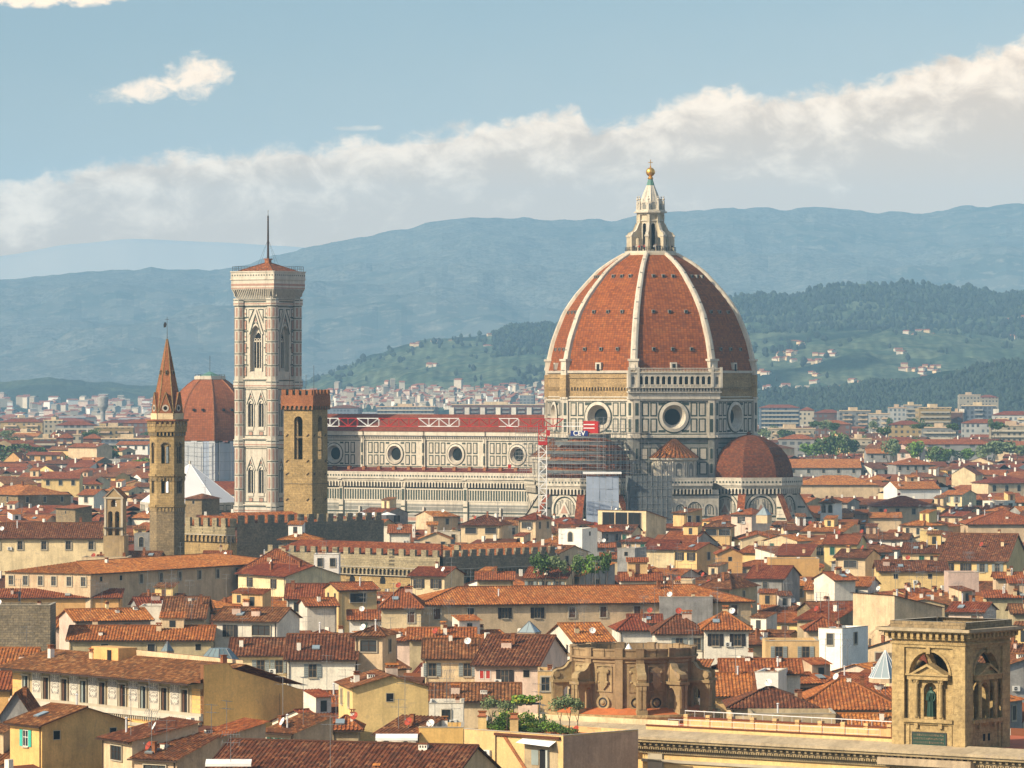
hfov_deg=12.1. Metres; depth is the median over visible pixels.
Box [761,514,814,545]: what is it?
house
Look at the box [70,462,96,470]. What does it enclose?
house
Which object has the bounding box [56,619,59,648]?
house
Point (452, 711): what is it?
house
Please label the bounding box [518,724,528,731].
potted plant
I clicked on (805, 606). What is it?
house
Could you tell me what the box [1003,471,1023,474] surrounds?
house
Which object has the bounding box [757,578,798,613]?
house
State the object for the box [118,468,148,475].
house
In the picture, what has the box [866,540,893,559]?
house
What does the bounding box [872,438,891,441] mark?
house
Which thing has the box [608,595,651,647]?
house
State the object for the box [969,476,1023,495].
house
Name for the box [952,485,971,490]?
house
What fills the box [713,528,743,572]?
house
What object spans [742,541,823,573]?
house
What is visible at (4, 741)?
house
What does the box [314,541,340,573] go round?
house
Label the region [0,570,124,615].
house
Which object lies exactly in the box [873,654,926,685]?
house
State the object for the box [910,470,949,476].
house
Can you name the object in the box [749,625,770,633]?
house
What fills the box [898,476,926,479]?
house
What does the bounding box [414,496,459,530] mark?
house
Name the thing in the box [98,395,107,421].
water tower
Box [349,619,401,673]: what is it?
house
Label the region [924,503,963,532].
house
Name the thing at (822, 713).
house
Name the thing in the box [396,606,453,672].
house
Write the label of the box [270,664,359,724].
house
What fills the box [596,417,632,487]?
scaffold
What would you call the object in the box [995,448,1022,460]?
house
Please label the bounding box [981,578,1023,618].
house
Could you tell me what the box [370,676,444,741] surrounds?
house
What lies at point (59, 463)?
house
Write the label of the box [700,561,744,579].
house
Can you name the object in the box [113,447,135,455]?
house
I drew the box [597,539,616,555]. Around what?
house
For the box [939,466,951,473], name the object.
house
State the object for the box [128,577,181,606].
house
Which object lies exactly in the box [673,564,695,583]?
house
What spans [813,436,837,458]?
tree
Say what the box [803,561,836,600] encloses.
house
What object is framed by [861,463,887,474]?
house
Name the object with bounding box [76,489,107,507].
house
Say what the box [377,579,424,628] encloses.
house
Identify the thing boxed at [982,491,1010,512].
house
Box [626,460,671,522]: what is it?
netted scaffold
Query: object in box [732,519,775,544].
house
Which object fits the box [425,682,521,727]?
house
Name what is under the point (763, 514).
glass lantern
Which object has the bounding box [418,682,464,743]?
house
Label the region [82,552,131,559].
house
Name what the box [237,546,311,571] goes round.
house
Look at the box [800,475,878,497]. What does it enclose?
house
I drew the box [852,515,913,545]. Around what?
house
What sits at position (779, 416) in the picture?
apartment block
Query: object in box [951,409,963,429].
apartment block
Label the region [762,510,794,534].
house
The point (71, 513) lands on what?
house
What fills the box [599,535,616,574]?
house
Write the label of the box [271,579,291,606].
house
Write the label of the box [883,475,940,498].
house
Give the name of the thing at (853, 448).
tree
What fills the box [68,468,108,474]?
house
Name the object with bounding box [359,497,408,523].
house
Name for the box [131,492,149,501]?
house
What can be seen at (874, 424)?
tree
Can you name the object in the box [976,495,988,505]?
house
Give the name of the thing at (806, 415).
apartment block
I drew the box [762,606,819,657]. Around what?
house
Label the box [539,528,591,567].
house
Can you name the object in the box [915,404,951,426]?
apartment block
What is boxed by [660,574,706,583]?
house
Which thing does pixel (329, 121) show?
sky
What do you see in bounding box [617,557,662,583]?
house
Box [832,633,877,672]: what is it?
house
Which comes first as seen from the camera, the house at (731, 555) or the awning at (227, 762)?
the awning at (227, 762)
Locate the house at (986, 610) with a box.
[971,608,1014,635]
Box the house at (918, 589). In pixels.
[897,569,930,594]
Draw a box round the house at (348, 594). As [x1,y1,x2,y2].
[322,558,380,632]
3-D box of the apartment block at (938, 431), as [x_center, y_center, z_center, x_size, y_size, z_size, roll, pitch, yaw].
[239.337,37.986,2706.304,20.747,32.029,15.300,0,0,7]
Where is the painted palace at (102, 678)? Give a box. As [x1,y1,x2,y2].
[0,644,302,727]
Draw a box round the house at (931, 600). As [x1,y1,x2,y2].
[908,592,946,616]
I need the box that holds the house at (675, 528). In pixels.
[666,510,703,530]
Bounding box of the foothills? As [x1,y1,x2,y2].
[0,377,181,412]
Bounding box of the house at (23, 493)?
[0,481,70,506]
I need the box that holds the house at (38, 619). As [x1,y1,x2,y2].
[0,577,55,650]
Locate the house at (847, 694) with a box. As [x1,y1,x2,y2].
[802,676,891,711]
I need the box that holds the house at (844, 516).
[811,511,854,520]
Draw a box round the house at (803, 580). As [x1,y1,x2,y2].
[800,577,806,604]
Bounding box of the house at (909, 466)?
[888,458,935,474]
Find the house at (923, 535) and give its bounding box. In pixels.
[920,526,938,541]
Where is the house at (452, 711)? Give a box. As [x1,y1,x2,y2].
[429,663,464,721]
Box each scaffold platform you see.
[539,469,640,473]
[542,460,635,463]
[547,450,629,454]
[555,441,622,444]
[568,434,610,437]
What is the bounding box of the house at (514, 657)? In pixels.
[470,633,568,713]
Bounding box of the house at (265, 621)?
[210,576,302,647]
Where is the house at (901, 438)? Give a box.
[890,437,913,441]
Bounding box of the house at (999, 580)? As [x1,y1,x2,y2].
[990,566,1023,589]
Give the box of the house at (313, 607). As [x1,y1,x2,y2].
[296,594,339,631]
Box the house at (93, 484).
[84,480,103,488]
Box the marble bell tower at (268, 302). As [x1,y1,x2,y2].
[230,216,305,511]
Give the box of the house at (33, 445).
[29,443,43,447]
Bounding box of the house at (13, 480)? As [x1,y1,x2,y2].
[0,477,37,486]
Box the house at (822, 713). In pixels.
[748,703,835,723]
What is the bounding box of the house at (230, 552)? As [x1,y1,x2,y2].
[203,537,232,554]
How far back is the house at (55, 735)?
514.45 m
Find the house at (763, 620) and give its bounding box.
[750,611,796,637]
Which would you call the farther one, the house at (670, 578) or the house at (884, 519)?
the house at (884, 519)
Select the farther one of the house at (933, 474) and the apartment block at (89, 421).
the apartment block at (89, 421)
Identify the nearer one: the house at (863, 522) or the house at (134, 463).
the house at (863, 522)
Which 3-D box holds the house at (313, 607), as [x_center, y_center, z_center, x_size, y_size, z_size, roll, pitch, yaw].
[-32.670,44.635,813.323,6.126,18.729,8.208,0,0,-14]
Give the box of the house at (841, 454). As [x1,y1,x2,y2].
[828,453,862,455]
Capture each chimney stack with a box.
[477,710,486,728]
[509,713,518,737]
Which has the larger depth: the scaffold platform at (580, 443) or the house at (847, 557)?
the scaffold platform at (580, 443)
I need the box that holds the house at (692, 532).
[661,515,715,544]
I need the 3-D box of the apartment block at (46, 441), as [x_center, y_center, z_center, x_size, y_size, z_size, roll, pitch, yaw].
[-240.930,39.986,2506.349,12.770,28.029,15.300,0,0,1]
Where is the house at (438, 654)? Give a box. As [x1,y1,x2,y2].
[421,633,480,714]
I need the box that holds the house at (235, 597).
[219,574,283,604]
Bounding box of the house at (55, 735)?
[2,693,133,767]
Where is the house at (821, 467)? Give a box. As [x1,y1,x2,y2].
[789,459,861,477]
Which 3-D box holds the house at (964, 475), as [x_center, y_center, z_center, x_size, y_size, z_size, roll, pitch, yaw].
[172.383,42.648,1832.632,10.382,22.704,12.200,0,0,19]
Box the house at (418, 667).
[412,661,424,672]
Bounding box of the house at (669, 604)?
[659,568,712,623]
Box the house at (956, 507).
[942,492,981,512]
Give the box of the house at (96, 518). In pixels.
[92,514,132,524]
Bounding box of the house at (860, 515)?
[842,508,866,518]
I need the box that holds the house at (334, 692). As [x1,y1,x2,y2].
[320,655,338,703]
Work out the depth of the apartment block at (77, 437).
2460.01 m
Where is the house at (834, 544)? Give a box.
[822,529,868,570]
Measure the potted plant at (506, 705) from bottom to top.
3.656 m
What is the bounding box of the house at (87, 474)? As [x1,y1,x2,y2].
[83,470,109,488]
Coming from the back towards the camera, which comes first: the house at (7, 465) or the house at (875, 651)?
the house at (7, 465)
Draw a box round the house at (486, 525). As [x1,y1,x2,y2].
[458,500,514,542]
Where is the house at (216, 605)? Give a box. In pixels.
[186,580,235,609]
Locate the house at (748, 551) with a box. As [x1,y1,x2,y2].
[739,541,766,562]
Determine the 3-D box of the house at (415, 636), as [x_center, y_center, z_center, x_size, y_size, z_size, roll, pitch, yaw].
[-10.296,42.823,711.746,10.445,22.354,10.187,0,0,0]
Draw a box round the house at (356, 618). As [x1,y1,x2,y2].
[346,584,404,632]
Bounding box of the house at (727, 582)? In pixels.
[699,558,760,613]
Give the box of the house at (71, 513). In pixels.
[54,504,92,521]
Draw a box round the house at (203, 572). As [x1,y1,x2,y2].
[2,536,256,607]
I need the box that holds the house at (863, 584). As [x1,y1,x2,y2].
[813,562,881,593]
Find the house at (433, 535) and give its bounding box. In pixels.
[417,515,452,544]
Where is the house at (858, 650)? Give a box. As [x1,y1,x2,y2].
[818,602,867,670]
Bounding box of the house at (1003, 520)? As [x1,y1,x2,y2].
[959,508,1023,541]
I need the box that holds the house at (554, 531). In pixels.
[551,514,559,536]
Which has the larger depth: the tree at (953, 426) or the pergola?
the tree at (953, 426)
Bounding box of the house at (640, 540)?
[619,529,654,547]
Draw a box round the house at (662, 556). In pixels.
[645,539,681,567]
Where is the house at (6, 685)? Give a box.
[0,669,12,712]
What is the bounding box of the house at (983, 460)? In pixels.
[969,457,996,463]
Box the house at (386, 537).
[384,526,388,541]
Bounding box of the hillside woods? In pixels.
[302,277,1023,411]
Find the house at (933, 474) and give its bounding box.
[917,466,946,484]
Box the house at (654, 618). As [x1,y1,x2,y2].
[626,588,663,625]
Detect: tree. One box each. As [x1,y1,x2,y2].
[0,429,15,438]
[0,443,31,460]
[25,446,47,454]
[82,431,92,436]
[89,427,100,434]
[112,446,119,458]
[132,458,149,461]
[529,552,553,584]
[549,555,568,584]
[570,554,585,584]
[579,554,598,584]
[594,551,611,583]
[757,428,770,437]
[776,429,794,436]
[799,443,818,458]
[808,421,822,436]
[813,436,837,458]
[818,420,831,434]
[828,423,839,434]
[828,431,850,457]
[843,440,860,457]
[868,420,878,437]
[876,426,890,438]
[880,438,900,462]
[886,417,892,425]
[905,440,924,459]
[909,418,926,426]
[909,423,925,428]
[925,446,939,461]
[933,446,962,462]
[946,423,958,438]
[960,448,974,460]
[975,440,1004,460]
[988,418,995,441]
[990,423,1008,441]
[1002,441,1023,458]
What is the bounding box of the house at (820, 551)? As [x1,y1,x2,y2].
[806,533,828,563]
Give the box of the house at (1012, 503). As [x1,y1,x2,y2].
[982,498,1015,506]
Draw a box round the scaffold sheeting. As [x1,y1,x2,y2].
[583,472,621,522]
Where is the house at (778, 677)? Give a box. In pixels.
[754,667,787,690]
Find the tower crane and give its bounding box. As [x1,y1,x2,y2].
[327,418,600,515]
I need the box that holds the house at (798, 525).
[779,505,823,534]
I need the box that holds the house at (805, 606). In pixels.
[794,593,852,616]
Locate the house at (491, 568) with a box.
[466,566,524,585]
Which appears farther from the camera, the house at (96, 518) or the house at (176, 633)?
the house at (96, 518)
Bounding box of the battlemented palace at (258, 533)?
[185,511,383,557]
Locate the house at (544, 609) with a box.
[417,557,755,634]
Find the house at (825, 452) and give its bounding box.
[819,441,855,454]
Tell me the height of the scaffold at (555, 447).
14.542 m
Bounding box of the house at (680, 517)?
[670,498,701,525]
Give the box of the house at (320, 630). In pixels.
[308,608,332,632]
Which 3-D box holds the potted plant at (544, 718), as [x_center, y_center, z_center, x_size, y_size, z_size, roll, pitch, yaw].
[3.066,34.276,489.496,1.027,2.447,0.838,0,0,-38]
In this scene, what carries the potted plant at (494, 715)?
on the house at (592, 747)
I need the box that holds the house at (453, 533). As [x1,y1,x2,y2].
[434,516,459,541]
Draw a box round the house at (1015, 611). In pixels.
[1005,579,1023,624]
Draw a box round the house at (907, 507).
[868,493,937,526]
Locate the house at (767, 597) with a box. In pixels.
[757,582,796,608]
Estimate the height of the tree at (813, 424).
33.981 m
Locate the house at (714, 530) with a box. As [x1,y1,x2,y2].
[702,519,736,545]
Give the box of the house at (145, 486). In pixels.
[134,483,149,491]
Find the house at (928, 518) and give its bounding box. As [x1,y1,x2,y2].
[899,505,949,536]
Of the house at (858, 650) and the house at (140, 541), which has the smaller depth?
the house at (858, 650)
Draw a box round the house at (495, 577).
[474,566,515,585]
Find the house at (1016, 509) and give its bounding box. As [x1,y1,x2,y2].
[1008,506,1023,513]
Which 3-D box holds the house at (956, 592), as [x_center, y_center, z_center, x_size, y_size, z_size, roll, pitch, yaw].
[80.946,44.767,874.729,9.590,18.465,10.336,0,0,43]
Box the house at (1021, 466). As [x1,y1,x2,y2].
[1004,464,1023,469]
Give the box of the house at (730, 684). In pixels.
[715,648,756,717]
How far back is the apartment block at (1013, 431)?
2649.94 m
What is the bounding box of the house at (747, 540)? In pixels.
[737,513,769,549]
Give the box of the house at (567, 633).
[546,602,616,659]
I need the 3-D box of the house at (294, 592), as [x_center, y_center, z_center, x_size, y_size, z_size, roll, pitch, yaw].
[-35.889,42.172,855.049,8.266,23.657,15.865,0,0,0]
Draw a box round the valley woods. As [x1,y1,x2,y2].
[757,356,1023,424]
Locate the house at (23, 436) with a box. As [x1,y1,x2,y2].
[3,434,34,439]
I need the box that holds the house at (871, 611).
[850,589,945,645]
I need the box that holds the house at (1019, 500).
[1015,482,1023,505]
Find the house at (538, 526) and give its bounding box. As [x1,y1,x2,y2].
[515,512,553,541]
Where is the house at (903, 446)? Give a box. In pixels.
[900,444,908,448]
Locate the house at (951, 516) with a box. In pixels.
[939,498,971,523]
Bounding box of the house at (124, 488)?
[105,479,143,494]
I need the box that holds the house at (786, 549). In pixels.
[775,532,817,556]
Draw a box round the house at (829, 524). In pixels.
[800,515,857,534]
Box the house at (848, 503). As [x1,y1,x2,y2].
[820,498,860,508]
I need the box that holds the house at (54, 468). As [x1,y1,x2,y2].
[40,465,64,470]
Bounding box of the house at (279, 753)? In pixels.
[205,716,501,767]
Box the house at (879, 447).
[866,445,896,461]
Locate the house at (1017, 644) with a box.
[1010,621,1023,652]
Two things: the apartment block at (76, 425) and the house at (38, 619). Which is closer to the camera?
the house at (38, 619)
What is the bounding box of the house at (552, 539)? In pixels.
[537,535,557,542]
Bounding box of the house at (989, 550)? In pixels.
[938,529,1023,580]
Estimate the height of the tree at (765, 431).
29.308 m
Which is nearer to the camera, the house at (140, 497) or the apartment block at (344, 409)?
the house at (140, 497)
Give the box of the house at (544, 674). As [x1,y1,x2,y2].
[538,664,552,713]
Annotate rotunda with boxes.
[544,642,720,722]
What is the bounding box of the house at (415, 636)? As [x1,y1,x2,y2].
[406,599,476,672]
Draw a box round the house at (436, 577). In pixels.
[407,561,466,594]
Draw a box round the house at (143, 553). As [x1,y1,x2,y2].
[129,539,165,557]
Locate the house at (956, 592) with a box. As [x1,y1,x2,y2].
[927,583,977,616]
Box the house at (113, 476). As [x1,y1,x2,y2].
[93,469,130,481]
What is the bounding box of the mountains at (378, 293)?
[0,203,1023,388]
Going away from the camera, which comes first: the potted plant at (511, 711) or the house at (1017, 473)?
the potted plant at (511, 711)
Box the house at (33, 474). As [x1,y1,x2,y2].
[19,468,42,482]
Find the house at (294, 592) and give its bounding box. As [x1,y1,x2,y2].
[284,556,327,613]
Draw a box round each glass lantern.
[161,641,173,652]
[203,647,239,659]
[517,621,540,633]
[756,506,771,522]
[868,650,891,682]
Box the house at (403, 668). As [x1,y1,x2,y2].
[378,622,411,675]
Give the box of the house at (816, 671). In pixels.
[800,638,831,690]
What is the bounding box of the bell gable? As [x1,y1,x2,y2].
[103,487,128,556]
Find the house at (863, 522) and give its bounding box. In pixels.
[859,505,887,531]
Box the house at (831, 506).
[818,496,842,520]
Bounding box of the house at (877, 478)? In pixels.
[864,475,888,481]
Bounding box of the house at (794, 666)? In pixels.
[716,648,804,693]
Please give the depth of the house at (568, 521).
1257.00 m
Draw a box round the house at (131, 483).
[126,480,142,485]
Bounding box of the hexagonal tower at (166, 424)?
[146,319,188,555]
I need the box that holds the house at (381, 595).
[361,576,392,601]
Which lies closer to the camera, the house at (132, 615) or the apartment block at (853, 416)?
the house at (132, 615)
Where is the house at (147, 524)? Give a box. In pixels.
[140,522,149,528]
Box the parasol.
[382,512,395,522]
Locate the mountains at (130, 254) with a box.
[0,239,303,279]
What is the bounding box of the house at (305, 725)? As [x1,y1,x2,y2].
[266,676,335,739]
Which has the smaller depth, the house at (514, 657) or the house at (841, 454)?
the house at (514, 657)
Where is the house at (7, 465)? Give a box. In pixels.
[0,463,32,469]
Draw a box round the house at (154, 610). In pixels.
[139,582,169,624]
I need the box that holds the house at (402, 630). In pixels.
[351,616,424,636]
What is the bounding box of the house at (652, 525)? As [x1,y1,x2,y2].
[596,499,666,537]
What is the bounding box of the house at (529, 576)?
[522,565,575,584]
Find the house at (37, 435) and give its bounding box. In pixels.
[0,433,42,438]
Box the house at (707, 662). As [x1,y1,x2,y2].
[691,630,713,667]
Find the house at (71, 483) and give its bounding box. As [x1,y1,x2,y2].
[41,472,82,496]
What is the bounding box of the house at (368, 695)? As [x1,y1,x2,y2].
[334,663,433,740]
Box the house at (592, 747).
[463,684,637,767]
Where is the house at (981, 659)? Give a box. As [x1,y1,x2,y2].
[978,652,1018,662]
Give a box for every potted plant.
[480,695,501,729]
[486,719,504,729]
[489,724,505,730]
[493,710,506,725]
[494,719,508,729]
[497,700,515,730]
[497,713,523,729]
[499,710,515,729]
[518,712,531,730]
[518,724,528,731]
[522,722,535,731]
[523,710,542,728]
[527,727,537,732]
[533,720,546,733]
[533,726,544,732]
[538,711,546,725]
[540,720,560,733]
[548,696,571,725]
[549,721,564,734]
[556,726,572,734]
[557,694,580,732]
[567,728,579,733]
[570,698,584,733]
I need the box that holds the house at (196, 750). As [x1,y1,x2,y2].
[127,709,222,767]
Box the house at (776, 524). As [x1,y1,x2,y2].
[771,511,807,527]
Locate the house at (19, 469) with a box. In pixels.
[5,467,30,472]
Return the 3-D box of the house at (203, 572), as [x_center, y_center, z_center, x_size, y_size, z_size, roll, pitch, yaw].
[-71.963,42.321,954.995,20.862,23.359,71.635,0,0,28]
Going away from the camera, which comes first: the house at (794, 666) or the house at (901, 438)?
the house at (794, 666)
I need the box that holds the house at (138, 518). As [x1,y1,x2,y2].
[129,511,149,524]
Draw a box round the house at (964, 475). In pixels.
[951,466,983,485]
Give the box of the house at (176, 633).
[65,597,216,655]
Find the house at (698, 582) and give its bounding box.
[664,564,719,584]
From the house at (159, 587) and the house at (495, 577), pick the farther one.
the house at (495, 577)
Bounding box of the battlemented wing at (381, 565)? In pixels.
[265,539,555,591]
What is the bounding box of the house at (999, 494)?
[987,493,1020,496]
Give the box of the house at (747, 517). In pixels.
[729,494,772,535]
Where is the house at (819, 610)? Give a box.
[793,592,852,637]
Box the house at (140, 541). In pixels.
[134,532,190,550]
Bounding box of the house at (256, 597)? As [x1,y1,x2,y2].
[210,574,270,624]
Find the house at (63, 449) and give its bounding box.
[51,445,67,458]
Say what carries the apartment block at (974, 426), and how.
on the ground
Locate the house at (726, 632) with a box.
[698,587,752,665]
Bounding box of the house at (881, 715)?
[830,710,891,725]
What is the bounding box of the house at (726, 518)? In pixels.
[702,515,730,525]
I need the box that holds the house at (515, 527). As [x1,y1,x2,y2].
[502,505,518,538]
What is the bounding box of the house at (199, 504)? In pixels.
[185,477,219,519]
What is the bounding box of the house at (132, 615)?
[56,582,154,649]
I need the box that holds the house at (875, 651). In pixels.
[868,624,891,661]
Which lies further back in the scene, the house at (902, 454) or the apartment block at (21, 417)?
the apartment block at (21, 417)
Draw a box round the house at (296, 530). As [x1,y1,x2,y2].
[277,517,325,552]
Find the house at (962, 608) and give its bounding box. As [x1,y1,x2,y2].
[945,594,998,618]
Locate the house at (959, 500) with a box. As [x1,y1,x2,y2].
[940,490,976,505]
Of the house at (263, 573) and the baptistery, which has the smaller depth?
the house at (263, 573)
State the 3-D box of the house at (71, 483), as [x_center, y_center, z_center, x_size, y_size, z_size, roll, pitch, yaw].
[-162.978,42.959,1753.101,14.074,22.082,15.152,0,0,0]
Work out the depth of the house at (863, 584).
928.46 m
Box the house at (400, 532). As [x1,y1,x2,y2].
[387,523,411,542]
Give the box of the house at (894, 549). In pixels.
[873,527,900,555]
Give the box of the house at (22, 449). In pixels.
[0,448,38,460]
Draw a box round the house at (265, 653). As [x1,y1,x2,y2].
[228,618,286,683]
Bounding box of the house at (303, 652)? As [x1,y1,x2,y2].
[283,626,358,689]
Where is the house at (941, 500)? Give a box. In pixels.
[927,495,949,511]
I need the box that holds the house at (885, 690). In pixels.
[867,659,891,698]
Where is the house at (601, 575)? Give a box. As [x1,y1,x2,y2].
[574,547,616,584]
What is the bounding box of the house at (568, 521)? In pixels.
[553,514,597,526]
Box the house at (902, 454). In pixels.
[897,449,927,460]
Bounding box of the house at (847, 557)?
[832,545,881,575]
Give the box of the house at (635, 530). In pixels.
[610,524,642,539]
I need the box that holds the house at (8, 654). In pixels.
[0,626,41,670]
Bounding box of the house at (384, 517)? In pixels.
[363,505,395,525]
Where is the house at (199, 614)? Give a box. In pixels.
[159,594,213,624]
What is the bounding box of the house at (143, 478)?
[134,474,148,482]
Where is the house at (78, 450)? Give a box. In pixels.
[67,443,111,458]
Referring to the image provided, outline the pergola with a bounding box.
[509,694,542,719]
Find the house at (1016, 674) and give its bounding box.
[1010,653,1023,702]
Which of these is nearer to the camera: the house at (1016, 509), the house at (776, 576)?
the house at (776, 576)
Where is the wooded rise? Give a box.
[757,362,1020,415]
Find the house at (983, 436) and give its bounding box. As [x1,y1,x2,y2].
[970,434,988,438]
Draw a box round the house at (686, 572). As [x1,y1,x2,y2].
[651,543,700,577]
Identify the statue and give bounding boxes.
[924,687,936,718]
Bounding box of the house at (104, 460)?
[80,457,111,463]
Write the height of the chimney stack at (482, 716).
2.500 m
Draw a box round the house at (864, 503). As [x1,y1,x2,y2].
[859,499,879,508]
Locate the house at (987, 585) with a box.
[979,562,1002,591]
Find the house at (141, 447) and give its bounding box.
[116,441,149,454]
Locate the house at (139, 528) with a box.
[123,525,146,543]
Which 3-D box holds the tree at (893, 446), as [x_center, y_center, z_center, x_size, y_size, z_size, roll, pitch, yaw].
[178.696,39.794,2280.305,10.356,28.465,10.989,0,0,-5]
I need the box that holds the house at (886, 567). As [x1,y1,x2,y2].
[872,541,949,591]
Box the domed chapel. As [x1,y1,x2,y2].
[166,371,233,490]
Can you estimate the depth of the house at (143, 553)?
1015.52 m
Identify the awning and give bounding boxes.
[205,759,251,766]
[375,734,417,740]
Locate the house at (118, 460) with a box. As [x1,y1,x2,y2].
[109,459,131,463]
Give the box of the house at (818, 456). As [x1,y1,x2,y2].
[804,454,840,458]
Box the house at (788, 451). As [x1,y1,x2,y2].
[778,445,793,455]
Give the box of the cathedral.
[327,160,816,541]
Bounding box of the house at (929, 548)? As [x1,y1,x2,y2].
[900,528,944,559]
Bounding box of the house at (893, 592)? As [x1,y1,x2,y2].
[868,568,903,596]
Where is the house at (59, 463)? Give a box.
[45,460,70,466]
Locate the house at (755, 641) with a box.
[737,615,792,656]
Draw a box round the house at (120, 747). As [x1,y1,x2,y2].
[95,679,201,767]
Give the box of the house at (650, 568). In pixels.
[641,545,682,579]
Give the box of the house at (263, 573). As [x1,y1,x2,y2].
[234,548,343,600]
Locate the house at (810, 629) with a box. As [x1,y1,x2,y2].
[799,593,839,638]
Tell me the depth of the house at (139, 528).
1135.22 m
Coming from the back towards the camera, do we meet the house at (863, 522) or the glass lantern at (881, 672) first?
the house at (863, 522)
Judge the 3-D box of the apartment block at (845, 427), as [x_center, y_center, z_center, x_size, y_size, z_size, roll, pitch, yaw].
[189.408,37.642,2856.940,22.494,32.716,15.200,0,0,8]
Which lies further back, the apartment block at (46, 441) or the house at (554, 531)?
the apartment block at (46, 441)
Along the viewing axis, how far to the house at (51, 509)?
1412.26 m
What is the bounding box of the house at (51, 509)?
[24,499,62,513]
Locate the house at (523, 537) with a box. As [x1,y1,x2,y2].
[508,525,536,546]
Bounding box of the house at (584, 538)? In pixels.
[558,524,596,557]
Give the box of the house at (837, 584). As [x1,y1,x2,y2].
[811,567,858,600]
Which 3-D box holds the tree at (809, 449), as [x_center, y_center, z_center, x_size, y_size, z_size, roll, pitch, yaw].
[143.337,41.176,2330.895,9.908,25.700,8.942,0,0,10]
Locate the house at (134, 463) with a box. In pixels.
[120,461,149,465]
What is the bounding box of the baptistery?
[139,461,233,513]
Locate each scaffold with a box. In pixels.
[515,424,649,478]
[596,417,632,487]
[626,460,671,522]
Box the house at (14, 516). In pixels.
[0,503,30,521]
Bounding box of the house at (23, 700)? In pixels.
[0,686,40,722]
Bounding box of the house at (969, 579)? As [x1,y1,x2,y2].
[944,551,978,591]
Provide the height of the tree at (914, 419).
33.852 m
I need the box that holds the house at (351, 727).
[330,695,365,740]
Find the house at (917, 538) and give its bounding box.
[910,532,947,541]
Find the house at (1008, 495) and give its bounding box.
[989,487,1015,499]
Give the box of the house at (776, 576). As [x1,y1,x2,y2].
[744,546,801,602]
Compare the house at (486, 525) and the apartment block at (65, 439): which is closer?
the house at (486, 525)
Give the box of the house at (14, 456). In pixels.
[3,452,30,461]
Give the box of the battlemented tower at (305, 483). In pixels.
[281,373,330,521]
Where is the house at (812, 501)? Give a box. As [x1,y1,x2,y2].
[802,497,821,505]
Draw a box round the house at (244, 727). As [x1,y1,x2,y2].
[198,700,269,749]
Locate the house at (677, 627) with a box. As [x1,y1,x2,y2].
[648,599,703,658]
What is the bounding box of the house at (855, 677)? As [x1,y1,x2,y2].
[826,665,878,686]
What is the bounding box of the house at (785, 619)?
[777,594,811,629]
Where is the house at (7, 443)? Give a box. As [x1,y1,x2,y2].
[0,440,29,447]
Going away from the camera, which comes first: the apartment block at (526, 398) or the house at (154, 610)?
the house at (154, 610)
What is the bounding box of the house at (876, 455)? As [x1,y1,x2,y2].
[864,449,889,462]
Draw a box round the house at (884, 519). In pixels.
[866,509,902,531]
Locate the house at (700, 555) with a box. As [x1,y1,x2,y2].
[671,538,720,573]
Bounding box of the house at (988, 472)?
[978,466,1008,476]
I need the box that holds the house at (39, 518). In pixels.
[0,511,55,521]
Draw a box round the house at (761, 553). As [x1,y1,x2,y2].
[754,542,788,559]
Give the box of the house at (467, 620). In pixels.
[451,602,504,637]
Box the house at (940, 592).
[903,571,948,597]
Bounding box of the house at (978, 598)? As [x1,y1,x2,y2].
[927,577,982,601]
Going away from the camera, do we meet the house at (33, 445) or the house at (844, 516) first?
the house at (844, 516)
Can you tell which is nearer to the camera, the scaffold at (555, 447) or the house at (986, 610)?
the house at (986, 610)
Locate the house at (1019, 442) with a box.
[1004,441,1023,445]
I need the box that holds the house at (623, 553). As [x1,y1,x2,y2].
[617,535,646,571]
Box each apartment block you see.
[0,419,43,433]
[8,415,35,419]
[14,429,35,432]
[33,434,55,448]
[43,417,66,434]
[55,421,96,432]
[56,433,72,445]
[59,419,93,423]
[73,430,82,443]
[83,434,104,442]
[94,423,134,437]
[99,420,131,425]
[101,434,149,446]
[123,419,147,434]
[328,405,361,413]
[376,404,437,413]
[449,402,543,414]
[520,393,534,403]
[759,405,799,428]
[766,424,815,439]
[778,434,816,456]
[800,407,814,427]
[814,409,836,421]
[814,420,851,435]
[837,407,870,426]
[849,434,871,453]
[868,410,889,432]
[888,404,906,423]
[888,420,924,437]
[899,439,993,462]
[901,402,921,419]
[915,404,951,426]
[921,423,957,438]
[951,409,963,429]
[958,392,980,408]
[959,402,998,421]
[961,419,1018,436]
[980,395,998,408]
[989,421,1023,440]
[992,411,1023,424]
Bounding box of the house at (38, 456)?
[26,452,64,460]
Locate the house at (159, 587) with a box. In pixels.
[139,569,186,595]
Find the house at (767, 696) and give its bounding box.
[721,679,819,718]
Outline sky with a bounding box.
[0,0,1023,255]
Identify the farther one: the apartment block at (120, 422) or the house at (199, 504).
the apartment block at (120, 422)
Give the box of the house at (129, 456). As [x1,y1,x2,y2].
[114,455,148,458]
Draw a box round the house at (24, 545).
[0,512,103,574]
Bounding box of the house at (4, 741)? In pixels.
[0,712,25,766]
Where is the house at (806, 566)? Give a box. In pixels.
[767,555,818,576]
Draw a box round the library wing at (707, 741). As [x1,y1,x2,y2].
[496,710,1023,767]
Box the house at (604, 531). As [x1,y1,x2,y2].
[582,507,623,547]
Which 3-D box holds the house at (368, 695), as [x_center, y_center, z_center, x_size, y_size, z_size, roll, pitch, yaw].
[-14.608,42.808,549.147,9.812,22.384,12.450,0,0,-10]
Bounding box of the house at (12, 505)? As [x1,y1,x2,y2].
[0,501,30,514]
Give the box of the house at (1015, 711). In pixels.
[1010,695,1023,727]
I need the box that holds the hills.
[304,284,1023,413]

